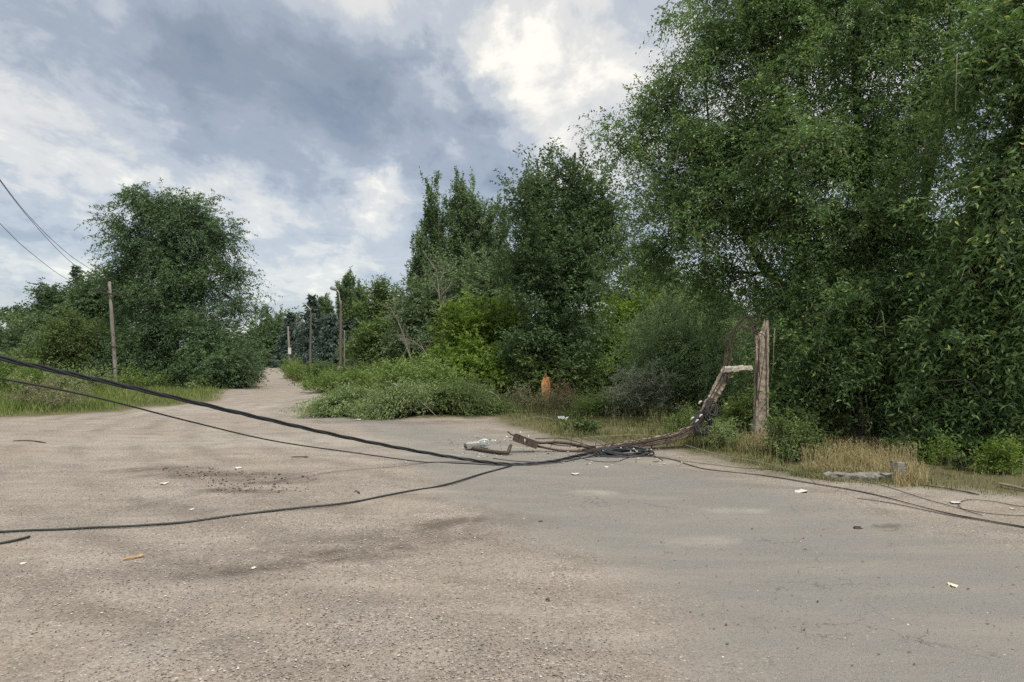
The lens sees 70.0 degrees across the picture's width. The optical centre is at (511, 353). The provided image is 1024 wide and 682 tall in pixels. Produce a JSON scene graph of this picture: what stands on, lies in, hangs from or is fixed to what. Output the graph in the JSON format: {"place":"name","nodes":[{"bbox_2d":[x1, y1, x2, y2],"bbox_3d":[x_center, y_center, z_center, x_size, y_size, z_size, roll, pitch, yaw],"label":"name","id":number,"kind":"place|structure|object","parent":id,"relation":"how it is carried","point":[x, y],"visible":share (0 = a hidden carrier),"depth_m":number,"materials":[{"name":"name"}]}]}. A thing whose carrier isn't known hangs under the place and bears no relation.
{"place":"outdoors","nodes":[
{"label":"outdoors","id":0,"kind":"place"},
{"bbox_2d":[281,364,392,394],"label":"grass","id":1,"kind":"structure","parent":0,"point":[319,391],"depth_m":31.39,"materials":[{"name":"green plant"}]},
{"bbox_2d":[0,365,1023,681],"bbox_3d":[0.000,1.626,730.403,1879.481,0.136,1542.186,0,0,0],"label":"ground","id":2,"kind":"structure","parent":0,"point":[66,505],"depth_m":5.99,"materials":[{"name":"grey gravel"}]},
{"bbox_2d":[0,535,30,543],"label":"cable offcut","id":3,"kind":"object","parent":2,"relation":"on","point":[14,540],"visible":1,"depth_m":6.38,"materials":[{"name":"rubber"}]},
{"bbox_2d":[0,311,46,375],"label":"green bush","id":4,"kind":"object","parent":2,"relation":"on","point":[6,336],"visible":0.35,"depth_m":39.51,"materials":[{"name":"green plant"}]},
{"bbox_2d":[0,301,46,363],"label":"distant tree","id":5,"kind":"object","parent":2,"relation":"on","point":[28,304],"visible":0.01,"depth_m":58.89,"materials":[{"name":"green plant"}]},
{"bbox_2d":[0,349,65,393],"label":"verge weeds","id":6,"kind":"object","parent":2,"relation":"on","point":[6,372],"visible":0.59,"depth_m":26.10,"materials":[{"name":"green plant"}]},
{"bbox_2d":[0,276,85,373],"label":"distant tree","id":7,"kind":"object","parent":2,"relation":"on","point":[48,296],"visible":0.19,"depth_m":50.76,"materials":[{"name":"green plant"}]},
{"bbox_2d":[0,361,94,408],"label":"verge weeds","id":8,"kind":"object","parent":2,"relation":"on","point":[32,393],"visible":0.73,"depth_m":21.09,"materials":[{"name":"green plant"}]},
{"bbox_2d":[4,301,126,379],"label":"green bush","id":9,"kind":"object","parent":2,"relation":"on","point":[61,345],"visible":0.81,"depth_m":36.32,"materials":[{"name":"green plant"}]},
{"bbox_2d":[65,265,94,370],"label":"blue spruce","id":10,"kind":"object","parent":2,"relation":"on","point":[77,274],"visible":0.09,"depth_m":61.82,"materials":[{"name":"green plant"}]},
{"bbox_2d":[42,359,118,390],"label":"verge weeds","id":11,"kind":"object","parent":2,"relation":"on","point":[78,382],"visible":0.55,"depth_m":29.36,"materials":[{"name":"green plant"}]},
{"bbox_2d":[47,264,138,372],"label":"distant tree","id":12,"kind":"object","parent":2,"relation":"on","point":[75,304],"visible":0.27,"depth_m":44.70,"materials":[{"name":"green plant"}]},
{"bbox_2d":[70,306,127,377],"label":"green bush","id":13,"kind":"object","parent":2,"relation":"on","point":[97,342],"visible":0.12,"depth_m":38.30,"materials":[{"name":"green plant"}]},
{"bbox_2d":[98,282,124,381],"bbox_3d":[-18.844,-0.880,34.472,1.252,5.018,0.340,0,0,0],"label":"utility pole","id":14,"kind":"object","parent":2,"relation":"on","point":[113,346],"visible":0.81,"depth_m":34.43,"materials":[{"name":"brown wood"}]},
{"bbox_2d":[0,181,109,290],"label":"overhead wire","id":15,"kind":"object","parent":14,"relation":"attached to","point":[45,236],"visible":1,"depth_m":23.57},
{"bbox_2d":[0,180,121,292],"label":"overhead wire","id":16,"kind":"object","parent":14,"relation":"attached to","point":[48,236],"visible":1,"depth_m":23.88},
{"bbox_2d":[0,373,257,415],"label":"grass","id":17,"kind":"structure","parent":2,"relation":"on","point":[8,407],"depth_m":23.77,"materials":[{"name":"green plant"}]},
{"bbox_2d":[105,363,173,388],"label":"verge weeds","id":18,"kind":"object","parent":2,"relation":"on","point":[137,381],"visible":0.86,"depth_m":32.98,"materials":[{"name":"green plant"}]},
{"bbox_2d":[74,303,207,386],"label":"elm thicket","id":19,"kind":"object","parent":2,"relation":"on","point":[131,357],"visible":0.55,"depth_m":35.05,"materials":[{"name":"green plant"}]},
{"bbox_2d":[74,178,282,384],"bbox_3d":[-16.726,-3.562,36.640,9.614,10.492,6.595,0,0,21],"label":"elm tree","id":20,"kind":"object","parent":2,"relation":"on","point":[165,251],"visible":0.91,"depth_m":35.88,"materials":[{"name":"green plant"}]},
{"bbox_2d":[177,366,227,388],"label":"bush","id":21,"kind":"object","parent":2,"relation":"on","point":[205,383],"visible":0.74,"depth_m":32.73,"materials":[{"name":"green plant"}]},
{"bbox_2d":[159,313,273,388],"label":"elm thicket","id":22,"kind":"object","parent":2,"relation":"on","point":[232,358],"visible":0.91,"depth_m":33.53,"materials":[{"name":"green plant"}]},
{"bbox_2d":[155,466,316,493],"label":"dirt clods","id":23,"kind":"object","parent":2,"relation":"on","point":[239,488],"visible":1,"depth_m":9.49,"materials":[{"name":"soil"}]},
{"bbox_2d":[216,360,267,386],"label":"bush","id":24,"kind":"object","parent":2,"relation":"on","point":[256,375],"visible":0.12,"depth_m":35.68,"materials":[{"name":"green plant"}]},
{"bbox_2d":[0,465,512,532],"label":"ground cable","id":25,"kind":"object","parent":2,"relation":"on","point":[136,525],"visible":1,"depth_m":7.28,"materials":[{"name":"rubber"}]},
{"bbox_2d":[226,298,319,366],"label":"ash tree","id":26,"kind":"object","parent":2,"relation":"on","point":[266,334],"visible":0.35,"depth_m":90.34,"materials":[{"name":"green plant"}]},
{"bbox_2d":[267,313,306,367],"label":"blue spruce","id":27,"kind":"object","parent":2,"relation":"on","point":[289,321],"visible":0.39,"depth_m":83.39,"materials":[{"name":"green plant"}]},
{"bbox_2d":[287,327,290,361],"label":"utility pole","id":28,"kind":"object","parent":2,"relation":"on","point":[289,349],"visible":0.73,"depth_m":73.91,"materials":[{"name":"grey wood"}]},
{"bbox_2d":[276,354,306,379],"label":"weed thicket","id":29,"kind":"object","parent":2,"relation":"on","point":[289,366],"visible":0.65,"depth_m":44.32,"materials":[{"name":"green plant"}]},
{"bbox_2d":[279,294,326,367],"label":"blue spruce","id":30,"kind":"object","parent":2,"relation":"on","point":[317,322],"visible":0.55,"depth_m":77.40,"materials":[{"name":"green plant"}]},
{"bbox_2d":[288,358,327,385],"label":"weed thicket","id":31,"kind":"object","parent":2,"relation":"on","point":[309,369],"visible":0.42,"depth_m":37.57,"materials":[{"name":"green plant"}]},
{"bbox_2d":[302,302,314,364],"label":"utility pole","id":32,"kind":"object","parent":2,"relation":"on","point":[311,312],"visible":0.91,"depth_m":48.94,"materials":[{"name":"brown wood"}]},
{"bbox_2d":[313,292,335,339],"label":"poplar tree","id":33,"kind":"object","parent":2,"relation":"on","point":[327,306],"visible":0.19,"depth_m":91.56,"materials":[{"name":"green plant"}]},
{"bbox_2d":[279,377,382,417],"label":"felled branch","id":34,"kind":"object","parent":2,"relation":"on","point":[326,405],"visible":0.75,"depth_m":19.06,"materials":[{"name":"green plant"}]},
{"bbox_2d":[311,311,354,366],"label":"blue spruce","id":35,"kind":"object","parent":2,"relation":"on","point":[329,341],"visible":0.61,"depth_m":71.42,"materials":[{"name":"green plant"}]},
{"bbox_2d":[330,286,341,367],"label":"lamp post","id":36,"kind":"object","parent":2,"relation":"on","point":[333,288],"visible":0.84,"depth_m":42.93,"materials":[{"name":"brown wood"}]},
{"bbox_2d":[297,363,377,393],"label":"weed thicket","id":37,"kind":"object","parent":2,"relation":"on","point":[323,379],"visible":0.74,"depth_m":30.44,"materials":[{"name":"green plant"}]},
{"bbox_2d":[297,355,389,381],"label":"weed thicket","id":38,"kind":"object","parent":2,"relation":"on","point":[339,366],"visible":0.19,"depth_m":37.12,"materials":[{"name":"green plant"}]},
{"bbox_2d":[329,318,358,363],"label":"blue spruce","id":39,"kind":"object","parent":2,"relation":"on","point":[350,322],"visible":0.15,"depth_m":75.69,"materials":[{"name":"green plant"}]},
{"bbox_2d":[334,265,356,335],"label":"poplar tree","id":40,"kind":"object","parent":2,"relation":"on","point":[344,288],"visible":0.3,"depth_m":87.65,"materials":[{"name":"green plant"}]},
{"bbox_2d":[346,278,370,327],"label":"poplar tree","id":41,"kind":"object","parent":2,"relation":"on","point":[357,296],"visible":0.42,"depth_m":85.26,"materials":[{"name":"green plant"}]},
{"bbox_2d":[334,272,416,370],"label":"maple tree","id":42,"kind":"object","parent":2,"relation":"on","point":[366,337],"visible":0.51,"depth_m":44.33,"materials":[{"name":"green plant"}]},
{"bbox_2d":[326,370,438,420],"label":"felled branch","id":43,"kind":"object","parent":2,"relation":"on","point":[389,403],"visible":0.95,"depth_m":18.68,"materials":[{"name":"green plant"}]},
{"bbox_2d":[379,296,410,359],"bbox_3d":[-5.157,-0.657,32.830,1.860,4.066,0.976,0,0,16],"label":"leaning dead tree","id":44,"kind":"object","parent":2,"relation":"on","point":[399,325],"visible":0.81,"depth_m":32.97,"materials":[{"name":"wood"}]},
{"bbox_2d":[363,348,443,393],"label":"weed thicket","id":45,"kind":"object","parent":2,"relation":"on","point":[396,371],"visible":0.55,"depth_m":23.71,"materials":[{"name":"green plant"}]},
{"bbox_2d":[396,328,431,354],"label":"leaning dead tree","id":46,"kind":"object","parent":2,"relation":"on","point":[412,341],"visible":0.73,"depth_m":30.97,"materials":[{"name":"brown plant"}]},
{"bbox_2d":[404,166,455,289],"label":"poplar tree","id":47,"kind":"object","parent":2,"relation":"on","point":[433,226],"visible":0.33,"depth_m":49.63,"materials":[{"name":"green plant"}]},
{"bbox_2d":[420,245,458,339],"bbox_3d":[-3.431,-1.998,33.894,1.257,6.623,1.804,0,0,39],"label":"dead tree","id":48,"kind":"object","parent":2,"relation":"on","point":[439,294],"visible":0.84,"depth_m":33.97,"materials":[{"name":"green plant"}]},
{"bbox_2d":[408,354,485,387],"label":"weed thicket","id":49,"kind":"object","parent":2,"relation":"on","point":[435,373],"visible":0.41,"depth_m":22.55,"materials":[{"name":"green plant"}]},
{"bbox_2d":[369,240,534,365],"bbox_3d":[-2.292,-2.002,36.624,11.544,7.353,7.377,0,0,30],"label":"maple tree","id":50,"kind":"object","parent":2,"relation":"on","point":[417,309],"visible":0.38,"depth_m":36.48,"materials":[{"name":"green plant"}]},
{"bbox_2d":[439,165,490,283],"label":"poplar tree","id":51,"kind":"object","parent":2,"relation":"on","point":[462,227],"visible":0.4,"depth_m":50.55,"materials":[{"name":"green plant"}]},
{"bbox_2d":[415,275,534,397],"bbox_3d":[-1.012,-0.497,25.917,5.030,4.760,5.862,0,0,0],"label":"box elder shrub","id":52,"kind":"object","parent":2,"relation":"on","point":[468,337],"visible":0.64,"depth_m":25.84,"materials":[{"name":"green plant"}]},
{"bbox_2d":[424,376,535,417],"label":"felled branch","id":53,"kind":"object","parent":2,"relation":"on","point":[465,399],"visible":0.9,"depth_m":19.12,"materials":[{"name":"green plant"}]},
{"bbox_2d":[443,377,531,409],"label":"felled branch","id":54,"kind":"object","parent":2,"relation":"on","point":[492,390],"visible":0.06,"depth_m":21.52,"materials":[{"name":"green plant"}]},
{"bbox_2d":[465,190,513,269],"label":"poplar tree","id":55,"kind":"object","parent":2,"relation":"on","point":[487,233],"visible":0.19,"depth_m":49.75,"materials":[{"name":"green plant"}]},
{"bbox_2d":[0,431,1017,678],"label":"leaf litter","id":56,"kind":"object","parent":2,"relation":"on","point":[534,591],"visible":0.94,"depth_m":5.08,"materials":[{"name":"brown plant"}]},
{"bbox_2d":[539,373,551,407],"bbox_3d":[0.986,1.119,21.515,0.385,1.167,0.345,0,0,0],"label":"splintered trunk","id":57,"kind":"object","parent":2,"relation":"on","point":[546,382],"visible":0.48,"depth_m":21.41,"materials":[{"name":"brown wood"}]},
{"bbox_2d":[505,381,586,409],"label":"verge weeds","id":58,"kind":"object","parent":2,"relation":"on","point":[525,400],"visible":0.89,"depth_m":20.73,"materials":[{"name":"green plant"}]},
{"bbox_2d":[494,330,611,401],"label":"box elder shrub","id":59,"kind":"object","parent":2,"relation":"on","point":[536,374],"visible":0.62,"depth_m":23.39,"materials":[{"name":"green plant"}]},
{"bbox_2d":[471,132,655,393],"bbox_3d":[1.922,-2.904,25.000,5.717,9.188,6.454,0,0,44],"label":"elm tree","id":60,"kind":"object","parent":2,"relation":"on","point":[553,249],"visible":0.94,"depth_m":24.10,"materials":[{"name":"green plant"}]},
{"bbox_2d":[551,378,577,407],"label":"roadside bush","id":61,"kind":"object","parent":2,"relation":"on","point":[557,393],"visible":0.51,"depth_m":21.81,"materials":[{"name":"green plant"}]},
{"bbox_2d":[553,412,606,434],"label":"bush","id":62,"kind":"object","parent":2,"relation":"on","point":[586,425],"visible":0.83,"depth_m":14.54,"materials":[{"name":"green plant"}]},
{"bbox_2d":[561,386,631,416],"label":"verge weeds","id":63,"kind":"object","parent":2,"relation":"on","point":[592,403],"visible":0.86,"depth_m":18.23,"materials":[{"name":"green plant"}]},
{"bbox_2d":[538,275,665,398],"bbox_3d":[3.572,-0.631,27.113,6.299,5.054,4.596,0,0,-27],"label":"box elder shrub","id":64,"kind":"object","parent":2,"relation":"on","point":[622,309],"visible":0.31,"depth_m":26.71,"materials":[{"name":"green plant"}]},
{"bbox_2d":[507,365,752,451],"bbox_3d":[1.962,0.960,12.208,4.085,1.543,0.465,0,0,0],"label":"fallen lamp pole","id":65,"kind":"object","parent":2,"relation":"on","point":[718,387],"visible":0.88,"depth_m":12.20,"materials":[{"name":"wood"}]},
{"bbox_2d":[0,355,595,465],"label":"cable bundle","id":66,"kind":"object","parent":65,"relation":"attached to","point":[92,378],"visible":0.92,"depth_m":8.33,"materials":[{"name":"rubber"}]},
{"bbox_2d":[0,377,599,465],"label":"hanging cable","id":67,"kind":"object","parent":66,"relation":"hanging from","point":[16,381],"visible":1,"depth_m":8.56,"materials":[{"name":"rubber"}]},
{"bbox_2d":[693,411,711,435],"bbox_3d":[3.170,1.155,12.142,0.307,0.404,0.191,0,0,0],"label":"cable coil","id":68,"kind":"object","parent":65,"relation":"hanging from","point":[698,428],"visible":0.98,"depth_m":12.11,"materials":[{"name":"rubber"}]},
{"bbox_2d":[705,398,717,417],"bbox_3d":[3.303,0.898,12.096,0.211,0.316,0.204,0,0,0],"label":"cable coil","id":69,"kind":"object","parent":65,"relation":"hanging from","point":[708,411],"visible":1,"depth_m":12.08,"materials":[{"name":"rubber"}]},
{"bbox_2d":[589,356,688,418],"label":"silver willow bush","id":70,"kind":"object","parent":2,"relation":"on","point":[639,381],"visible":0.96,"depth_m":18.61,"materials":[{"name":"green plant"}]},
{"bbox_2d":[595,231,690,324],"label":"tree","id":71,"kind":"object","parent":2,"relation":"on","point":[633,281],"visible":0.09,"depth_m":41.16,"materials":[{"name":"green plant"}]},
{"bbox_2d":[497,381,871,426],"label":"undergrowth","id":72,"kind":"object","parent":2,"relation":"on","point":[662,399],"depth_m":22.99,"materials":[{"name":"green plant"}]},
{"bbox_2d":[657,401,723,438],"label":"verge weeds","id":73,"kind":"object","parent":2,"relation":"on","point":[684,419],"visible":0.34,"depth_m":13.32,"materials":[{"name":"green plant"}]},
{"bbox_2d":[596,274,788,413],"bbox_3d":[4.925,-0.280,20.586,5.012,4.151,6.423,0,0,0],"label":"bush","id":74,"kind":"object","parent":2,"relation":"on","point":[667,350],"visible":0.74,"depth_m":20.02,"materials":[{"name":"green plant"}]},
{"bbox_2d":[660,254,761,379],"bbox_3d":[9.586,-1.361,33.909,6.266,6.353,6.289,0,0,0],"label":"tree","id":75,"kind":"object","parent":2,"relation":"on","point":[726,300],"visible":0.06,"depth_m":33.16,"materials":[{"name":"green plant"}]},
{"bbox_2d":[698,414,747,449],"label":"verge weeds","id":76,"kind":"object","parent":2,"relation":"on","point":[717,425],"visible":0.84,"depth_m":12.06,"materials":[{"name":"green plant"}]},
{"bbox_2d":[567,0,895,426],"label":"elm tree","id":77,"kind":"object","parent":2,"relation":"on","point":[707,149],"visible":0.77,"depth_m":14.91,"materials":[{"name":"green plant"}]},
{"bbox_2d":[713,388,753,435],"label":"roadside bush","id":78,"kind":"object","parent":2,"relation":"on","point":[732,409],"visible":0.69,"depth_m":13.14,"materials":[{"name":"green plant"}]},
{"bbox_2d":[717,304,770,439],"bbox_3d":[3.984,0.414,12.488,0.988,2.526,0.347,0,0,-18],"label":"broken lamp pole stump","id":79,"kind":"object","parent":2,"relation":"on","point":[761,374],"visible":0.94,"depth_m":12.49,"materials":[{"name":"wood"}]},
{"bbox_2d":[719,274,796,395],"bbox_3d":[9.675,-0.547,26.114,7.223,4.760,5.459,0,0,0],"label":"tree","id":80,"kind":"object","parent":2,"relation":"on","point":[782,355],"visible":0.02,"depth_m":25.59,"materials":[{"name":"green plant"}]},
{"bbox_2d":[749,407,841,464],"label":"roadside bush","id":81,"kind":"object","parent":2,"relation":"on","point":[782,426],"visible":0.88,"depth_m":10.86,"materials":[{"name":"green plant"}]},
{"bbox_2d":[729,344,870,443],"bbox_3d":[5.088,0.828,13.245,2.654,2.019,2.537,0,0,0],"label":"undergrowth bush","id":82,"kind":"object","parent":2,"relation":"on","point":[773,407],"visible":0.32,"depth_m":12.84,"materials":[{"name":"green plant"}]},
{"bbox_2d":[772,387,851,447],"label":"roadside bush","id":83,"kind":"object","parent":2,"relation":"on","point":[825,423],"visible":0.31,"depth_m":12.24,"materials":[{"name":"green plant"}]},
{"bbox_2d":[742,304,903,433],"bbox_3d":[5.523,0.319,12.810,2.180,2.623,2.256,0,0,-23],"label":"undergrowth bush","id":84,"kind":"object","parent":2,"relation":"on","point":[826,333],"visible":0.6,"depth_m":12.48,"materials":[{"name":"green plant"}]},
{"bbox_2d":[735,427,933,487],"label":"straw grass","id":85,"kind":"structure","parent":2,"relation":"on","point":[852,456],"depth_m":10.28,"materials":[{"name":"beige plant"}]},
{"bbox_2d":[656,457,1023,515],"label":"ground wire","id":86,"kind":"object","parent":2,"relation":"on","point":[865,481],"visible":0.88,"depth_m":8.69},
{"bbox_2d":[782,231,899,402],"bbox_3d":[10.766,-1.216,20.947,6.228,6.024,6.226,0,0,0],"label":"tree","id":87,"kind":"object","parent":2,"relation":"on","point":[857,287],"visible":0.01,"depth_m":20.48,"materials":[{"name":"green plant"}]},
{"bbox_2d":[783,327,911,446],"bbox_3d":[5.772,0.598,12.436,2.438,2.150,2.515,0,0,-34],"label":"undergrowth bush","id":88,"kind":"object","parent":2,"relation":"on","point":[860,429],"visible":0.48,"depth_m":12.09,"materials":[{"name":"green plant"}]},
{"bbox_2d":[822,461,906,479],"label":"concrete kerb","id":89,"kind":"structure","parent":2,"relation":"on","point":[861,475],"depth_m":9.27,"materials":[{"name":"grey concrete"}]},
{"bbox_2d":[712,0,1021,441],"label":"elm tree","id":90,"kind":"object","parent":2,"relation":"on","point":[875,237],"visible":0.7,"depth_m":13.03,"materials":[{"name":"green plant"}]},
{"bbox_2d":[787,437,1023,496],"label":"grass","id":91,"kind":"structure","parent":2,"relation":"on","point":[800,471],"depth_m":9.37,"materials":[{"name":"green plant"}]},
{"bbox_2d":[843,366,988,462],"bbox_3d":[6.494,1.002,11.247,2.169,1.677,1.961,0,0,0],"label":"undergrowth bush","id":92,"kind":"object","parent":2,"relation":"on","point":[927,433],"visible":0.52,"depth_m":11.08,"materials":[{"name":"green plant"}]},
{"bbox_2d":[848,325,1004,453],"bbox_3d":[6.874,0.678,11.681,2.851,2.275,2.342,0,0,0],"label":"undergrowth bush","id":93,"kind":"object","parent":2,"relation":"on","point":[910,364],"visible":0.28,"depth_m":11.50,"materials":[{"name":"green plant"}]},
{"bbox_2d":[839,0,1023,457],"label":"elm tree","id":94,"kind":"object","parent":2,"relation":"on","point":[981,288],"visible":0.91,"depth_m":10.61,"materials":[{"name":"green plant"}]},
{"bbox_2d":[913,423,960,466],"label":"roadside bush","id":95,"kind":"object","parent":2,"relation":"on","point":[940,460],"visible":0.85,"depth_m":10.37,"materials":[{"name":"green plant"}]},
{"bbox_2d":[857,498,1023,527],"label":"ground wire","id":96,"kind":"object","parent":2,"relation":"on","point":[942,513],"visible":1,"depth_m":7.47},
{"bbox_2d":[947,447,976,470],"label":"roadside bush","id":97,"kind":"object","parent":2,"relation":"on","point":[959,460],"visible":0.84,"depth_m":9.88,"materials":[{"name":"green plant"}]},
{"bbox_2d":[966,434,1023,476],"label":"roadside bush","id":98,"kind":"object","parent":2,"relation":"on","point":[1000,464],"visible":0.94,"depth_m":9.61,"materials":[{"name":"green plant"}]},
{"bbox_2d":[971,409,1023,470],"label":"roadside bush","id":99,"kind":"object","parent":2,"relation":"on","point":[1020,437],"visible":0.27,"depth_m":10.29,"materials":[{"name":"green plant"}]},
{"bbox_2d":[0,0,1023,344],"label":"sky","id":100,"kind":"structure","parent":0,"point":[317,121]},
{"bbox_2d":[497,393,798,472],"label":"grass","id":101,"kind":"structure","parent":0,"point":[645,423],"depth_m":14.55,"materials":[{"name":"green plant"}]},
{"bbox_2d":[288,416,1023,681],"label":"asphalt road","id":102,"kind":"structure","parent":0,"point":[742,646],"depth_m":5.81,"materials":[{"name":"grey asphalt"}]},
{"bbox_2d":[467,438,490,448],"bbox_3d":[-0.577,1.570,12.792,0.412,0.170,0.303,0,0,0],"label":"glass street lamp","id":103,"kind":"object","parent":102,"relation":"on","point":[483,442],"visible":0.98,"depth_m":12.70,"materials":[{"name":"grey"}]},
{"bbox_2d":[464,444,511,454],"bbox_3d":[-0.449,1.586,12.391,0.245,0.174,1.275,0,0,-44],"label":"bent steel pipe","id":104,"kind":"object","parent":102,"relation":"on","point":[493,451],"visible":0.95,"depth_m":12.12,"materials":[{"name":"grey metal"}]},
{"bbox_2d":[449,433,681,465],"bbox_3d":[0.537,1.636,12.502,2.741,0.115,5.075,0,0,-44],"label":"rubble","id":105,"kind":"object","parent":102,"relation":"on","point":[548,453],"visible":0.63,"depth_m":12.09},
{"bbox_2d":[593,446,654,457],"bbox_3d":[1.797,1.569,11.779,0.996,0.166,0.454,0,0,0],"label":"cable coil","id":106,"kind":"object","parent":102,"relation":"on","point":[614,451],"visible":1,"depth_m":11.72,"materials":[{"name":"rubber"}]},
{"bbox_2d":[645,456,1023,527],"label":"ground wire","id":107,"kind":"object","parent":102,"relation":"on","point":[845,489],"visible":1,"depth_m":8.80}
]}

